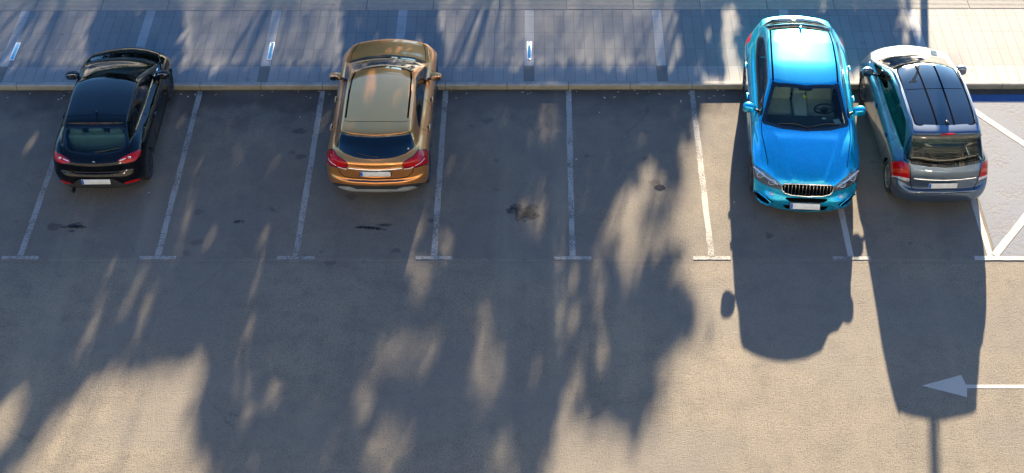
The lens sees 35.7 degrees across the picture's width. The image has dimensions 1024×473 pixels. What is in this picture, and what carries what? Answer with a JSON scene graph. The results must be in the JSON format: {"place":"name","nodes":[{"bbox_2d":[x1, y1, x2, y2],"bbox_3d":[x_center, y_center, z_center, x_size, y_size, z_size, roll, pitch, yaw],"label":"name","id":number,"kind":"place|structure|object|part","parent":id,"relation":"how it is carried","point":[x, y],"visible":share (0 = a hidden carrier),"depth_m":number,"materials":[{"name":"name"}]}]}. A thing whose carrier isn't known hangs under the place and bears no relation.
{"place":"outdoors","nodes":[
{"label":"outdoors","id":0,"kind":"place"},
{"bbox_2d":[0,89,1023,472],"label":"parking lot","id":1,"kind":"structure","parent":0,"point":[640,341],"depth_m":27.66,"materials":[{"name":"grey asphalt"}]},
{"bbox_2d":[1,256,38,258],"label":"parking line marking","id":2,"kind":"object","parent":1,"relation":"on","point":[19,257],"visible":1,"depth_m":28.75,"materials":[{"name":"paint"}]},
{"bbox_2d":[18,157,53,254],"bbox_3d":[-8.879,-1.312,30.605,0.118,0.001,4.900,0,43,1],"label":"parking line","id":3,"kind":"object","parent":1,"relation":"on","point":[23,247],"visible":0.55,"depth_m":29.73,"materials":[{"name":"paint"}]},
{"bbox_2d":[53,47,173,192],"bbox_3d":[-7.732,-2.611,30.808,2.030,1.618,4.058,0,43,0],"label":"black hatchback","id":4,"kind":"object","parent":1,"relation":"on","point":[109,129],"visible":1,"depth_m":29.86,"materials":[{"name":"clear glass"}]},
{"bbox_3d":[-8.533,-2.540,30.996,0.198,0.683,1.380,0,43,0],"label":"door","id":5,"kind":"part","parent":4,"relation":"part of","materials":[{"name":"black paint"}]},
{"bbox_3d":[-7.737,-1.778,29.465,1.160,0.352,0.402,0,43,0],"label":"rear window","id":6,"kind":"part","parent":4,"relation":"part of","materials":[{"name":"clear glass"}]},
{"bbox_3d":[-7.102,-2.774,30.487,0.142,0.374,2.093,1,43,2],"label":"side window","id":7,"kind":"part","parent":4,"relation":"part of","materials":[{"name":"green glass"}]},
{"bbox_3d":[-6.927,-2.551,30.983,0.198,0.683,1.380,0,43,0],"label":"door","id":8,"kind":"part","parent":4,"relation":"part of","materials":[{"name":"black paint"}]},
{"bbox_2d":[139,256,175,258],"bbox_3d":[-6.405,0.382,28.714,0.670,0.001,0.098,0,43,1],"label":"parking line marking","id":9,"kind":"object","parent":1,"relation":"on","point":[157,257],"visible":1,"depth_m":28.72,"materials":[{"name":"paint"}]},
{"bbox_2d":[155,91,202,255],"bbox_3d":[-6.380,-1.312,30.566,0.119,0.001,4.900,0,43,1],"label":"parking line","id":10,"kind":"object","parent":1,"relation":"on","point":[159,249],"visible":1,"depth_m":30.36,"materials":[{"name":"paint"}]},
{"bbox_2d":[277,256,313,259],"bbox_3d":[-3.905,0.383,28.675,0.670,0.001,0.097,0,43,1],"label":"parking line marking","id":11,"kind":"object","parent":1,"relation":"on","point":[296,257],"visible":1,"depth_m":28.68,"materials":[{"name":"paint"}]},
{"bbox_2d":[293,91,324,255],"bbox_3d":[-3.880,-1.311,30.527,0.120,0.001,4.900,0,43,1],"label":"parking line","id":12,"kind":"object","parent":1,"relation":"on","point":[302,214],"visible":1,"depth_m":30.37,"materials":[{"name":"paint"}]},
{"bbox_2d":[7,90,734,202],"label":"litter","id":13,"kind":"object","parent":1,"relation":"on","point":[446,102],"visible":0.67,"depth_m":32.20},
{"bbox_2d":[326,39,441,191],"bbox_3d":[-2.469,-2.582,30.791,2.197,1.489,4.420,0,43,1],"label":"gold crossover","id":14,"kind":"object","parent":1,"relation":"on","point":[381,132],"visible":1,"depth_m":29.52,"materials":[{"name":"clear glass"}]},
{"bbox_2d":[330,100,340,130],"bbox_3d":[-3.349,-2.075,30.337,0.156,0.720,0.925,0,43,1],"label":"door","id":15,"kind":"structure","parent":14,"relation":"in","point":[336,112],"depth_m":30.17,"materials":[{"name":"gold paint"}]},
{"bbox_2d":[335,69,345,105],"bbox_3d":[-3.338,-2.730,31.068,0.155,0.698,1.039,0,43,1],"label":"door","id":16,"kind":"structure","parent":14,"relation":"in","point":[340,87],"depth_m":30.82,"materials":[{"name":"gold paint"}]},
{"bbox_2d":[337,67,348,126],"bbox_3d":[-3.201,-2.771,30.347,0.145,0.369,1.939,0,43,1],"label":"side window","id":17,"kind":"structure","parent":14,"relation":"in","point":[347,73],"depth_m":30.39,"materials":[{"name":"black glass"}]},
{"bbox_2d":[337,132,414,158],"bbox_3d":[-2.506,-1.672,29.097,1.435,0.296,0.460,0,43,1],"label":"rear window","id":18,"kind":"structure","parent":14,"relation":"in","point":[394,145],"depth_m":29.09,"materials":[{"name":"black glass"}]},
{"bbox_2d":[416,67,426,126],"bbox_3d":[-1.754,-2.766,30.318,0.145,0.369,1.939,0,43,1],"label":"side window","id":19,"kind":"structure","parent":14,"relation":"in","point":[425,67],"depth_m":30.30,"materials":[{"name":"black glass"}]},
{"bbox_2d":[422,99,432,144],"bbox_3d":[-1.612,-2.068,30.302,0.156,0.720,0.925,0,43,1],"label":"door","id":20,"kind":"structure","parent":14,"relation":"in","point":[427,116],"depth_m":30.21,"materials":[{"name":"gold paint"}]},
{"bbox_2d":[424,69,435,122],"bbox_3d":[-1.590,-2.724,31.033,0.155,0.698,1.039,0,43,1],"label":"door","id":21,"kind":"structure","parent":14,"relation":"in","point":[430,91],"depth_m":30.87,"materials":[{"name":"gold paint"}]},
{"bbox_2d":[415,256,452,259],"bbox_3d":[-1.405,0.383,28.636,0.670,0.001,0.097,0,43,1],"label":"parking line marking","id":22,"kind":"object","parent":1,"relation":"on","point":[434,257],"visible":1,"depth_m":28.64,"materials":[{"name":"paint"}]},
{"bbox_2d":[431,91,447,255],"bbox_3d":[-1.381,-1.310,30.488,0.120,0.001,4.900,0,43,1],"label":"parking line","id":23,"kind":"object","parent":1,"relation":"on","point":[437,206],"visible":1,"depth_m":30.29,"materials":[{"name":"paint"}]},
{"bbox_2d":[0,81,1023,90],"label":"kerb","id":24,"kind":"structure","parent":1,"relation":"on","point":[576,85],"depth_m":32.24,"materials":[{"name":"concrete"}]},
{"bbox_2d":[505,205,538,221],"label":"fallen leaves","id":25,"kind":"object","parent":1,"relation":"on","point":[522,211],"visible":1,"depth_m":29.56,"materials":[{"name":"grey"}]},
{"bbox_2d":[566,90,575,255],"bbox_3d":[1.119,-1.310,30.449,0.120,0.001,4.900,0,43,1],"label":"parking line","id":26,"kind":"object","parent":1,"relation":"on","point":[570,176],"visible":1,"depth_m":30.33,"materials":[{"name":"paint"}]},
{"bbox_2d":[554,256,590,259],"bbox_3d":[1.095,0.384,28.597,0.670,0.001,0.097,0,43,1],"label":"parking line marking","id":27,"kind":"object","parent":1,"relation":"on","point":[572,257],"visible":1,"depth_m":28.60,"materials":[{"name":"paint"}]},
{"bbox_2d":[654,184,665,189],"bbox_3d":[2.797,-0.927,30.004,0.176,0.001,0.194,-33,51,-30],"label":"pothole","id":28,"kind":"object","parent":1,"relation":"on","point":[659,187],"visible":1,"depth_m":30.00,"materials":[{"name":"grey asphalt"}]},
{"bbox_2d":[690,90,713,255],"bbox_3d":[3.619,-1.309,30.409,0.119,0.001,4.900,0,43,1],"label":"parking line","id":29,"kind":"object","parent":1,"relation":"on","point":[702,177],"visible":1,"depth_m":30.25,"materials":[{"name":"paint"}]},
{"bbox_2d":[693,256,730,259],"bbox_3d":[3.594,0.385,28.557,0.670,0.001,0.098,0,43,1],"label":"parking line marking","id":30,"kind":"object","parent":1,"relation":"on","point":[711,257],"visible":1,"depth_m":28.56,"materials":[{"name":"paint"}]},
{"bbox_2d":[743,16,865,211],"bbox_3d":[5.527,-2.526,30.460,2.293,1.687,4.963,2,43,3],"label":"blue coupe suv","id":31,"kind":"object","parent":1,"relation":"on","point":[803,147],"visible":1,"depth_m":29.75,"materials":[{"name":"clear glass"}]},
{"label":"door","id":32,"kind":"part","parent":31,"relation":"part of","materials":[{"name":"blue paint"}]},
{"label":"door","id":33,"kind":"part","parent":31,"relation":"part of","materials":[{"name":"blue paint"}]},
{"bbox_3d":[4.785,-3.213,30.481,0.139,0.433,2.428,3,43,4],"label":"side window","id":34,"kind":"part","parent":31,"relation":"part of","materials":[{"name":"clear glass"}]},
{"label":"rear window","id":35,"kind":"part","parent":31,"relation":"part of","materials":[{"name":"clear glass"}]},
{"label":"side window","id":36,"kind":"part","parent":31,"relation":"part of","materials":[{"name":"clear glass"}]},
{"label":"door","id":37,"kind":"part","parent":31,"relation":"part of","materials":[{"name":"blue paint"}]},
{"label":"door","id":38,"kind":"part","parent":31,"relation":"part of","materials":[{"name":"blue paint"}]},
{"bbox_2d":[838,208,853,255],"bbox_3d":[6.118,-1.308,30.370,0.120,0.001,4.900,0,43,1],"label":"parking line","id":39,"kind":"object","parent":1,"relation":"on","point":[841,212],"visible":0.27,"depth_m":29.02,"materials":[{"name":"paint"}]},
{"bbox_2d":[832,256,870,259],"bbox_3d":[6.094,0.385,28.518,0.670,0.001,0.097,0,43,1],"label":"parking line marking","id":40,"kind":"object","parent":1,"relation":"on","point":[851,257],"visible":1,"depth_m":28.52,"materials":[{"name":"paint"}]},
{"bbox_2d":[859,45,987,201],"bbox_3d":[7.813,-2.484,30.369,2.018,1.700,4.350,-1,43,0],"label":"silver people carrier","id":41,"kind":"object","parent":1,"relation":"on","point":[916,101],"visible":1,"depth_m":29.43,"materials":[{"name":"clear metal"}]},
{"bbox_2d":[865,73,884,131],"bbox_3d":[7.012,-2.598,30.763,0.158,0.759,0.987,-1,43,0],"label":"door","id":42,"kind":"structure","parent":41,"relation":"in","point":[875,99],"depth_m":30.69,"materials":[{"name":"silver paint"}]},
{"bbox_2d":[874,103,895,155],"bbox_3d":[7.026,-1.909,30.010,0.160,0.760,1.056,-1,43,0],"label":"door","id":43,"kind":"structure","parent":41,"relation":"in","point":[884,132],"depth_m":29.97,"materials":[{"name":"silver paint"}]},
{"bbox_2d":[875,64,905,146],"bbox_3d":[7.145,-2.624,29.879,0.088,0.449,2.606,-2,43,-1],"label":"side window","id":44,"kind":"structure","parent":41,"relation":"in","point":[876,64],"depth_m":29.87,"materials":[{"name":"black glass"}]},
{"bbox_2d":[903,135,984,167],"bbox_3d":[7.864,-1.558,28.781,1.499,0.473,0.413,-1,43,0],"label":"rear window","id":45,"kind":"structure","parent":41,"relation":"in","point":[908,145],"depth_m":28.79,"materials":[{"name":"black glass"}]},
{"bbox_2d":[922,375,1023,396],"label":"direction arrow","id":46,"kind":"object","parent":1,"relation":"on","point":[957,385],"visible":1,"depth_m":26.23,"materials":[{"name":"paint"}]},
{"bbox_2d":[971,199,992,255],"bbox_3d":[8.618,-1.308,30.331,0.119,0.001,4.900,0,43,1],"label":"parking line","id":47,"kind":"object","parent":1,"relation":"on","point":[981,226],"visible":0.33,"depth_m":29.09,"materials":[{"name":"paint"}]},
{"bbox_2d":[966,102,1023,255],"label":"painted bay","id":48,"kind":"object","parent":1,"relation":"on","point":[1001,198],"visible":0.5,"depth_m":30.20,"materials":[{"name":"paint"}]},
{"bbox_2d":[975,109,1023,145],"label":"diagonal line","id":49,"kind":"object","parent":48,"relation":"on","point":[1000,128],"visible":0.73,"depth_m":31.21,"materials":[{"name":"paint"}]},
{"bbox_2d":[991,213,1023,255],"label":"diagonal line","id":50,"kind":"object","parent":48,"relation":"on","point":[1008,238],"visible":1,"depth_m":28.87,"materials":[{"name":"paint"}]},
{"bbox_2d":[970,95,1023,101],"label":"blue band","id":51,"kind":"object","parent":1,"relation":"on","point":[997,98],"visible":0.6,"depth_m":31.91,"materials":[{"name":"paint"}]},
{"bbox_2d":[974,256,1023,259],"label":"parking line marking","id":52,"kind":"object","parent":1,"relation":"on","point":[999,257],"visible":1,"depth_m":28.48,"materials":[{"name":"paint"}]},
{"bbox_2d":[0,9,1023,81],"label":"pavement","id":53,"kind":"structure","parent":0,"point":[491,45],"depth_m":33.38,"materials":[{"name":"grey concrete"}]},
{"bbox_2d":[9,43,20,59],"bbox_3d":[-10.398,-3.872,33.236,0.102,0.010,0.620,0,43,1],"label":"paving light","id":54,"kind":"object","parent":53,"relation":"on","point":[14,51],"visible":1,"depth_m":33.23,"materials":[{"name":"glass"}]},
{"bbox_2d":[266,42,274,59],"bbox_3d":[-5.034,-3.870,33.151,0.102,0.010,0.620,0,43,1],"label":"paving light","id":55,"kind":"object","parent":53,"relation":"on","point":[270,50],"visible":1,"depth_m":33.15,"materials":[{"name":"glass"}]},
{"bbox_2d":[527,42,531,59],"bbox_3d":[0.358,-3.869,33.067,0.102,0.010,0.620,0,43,1],"label":"paving light","id":56,"kind":"object","parent":53,"relation":"on","point":[529,50],"visible":1,"depth_m":33.05,"materials":[{"name":"glass"}]},
{"label":"ground","id":57,"kind":"structure","parent":0,"visible":0},
{"bbox_2d":[0,0,1023,10],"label":"tactile strip","id":58,"kind":"object","parent":57,"relation":"on","point":[105,5],"visible":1,"depth_m":34.31,"materials":[{"name":"concrete"}]}
]}

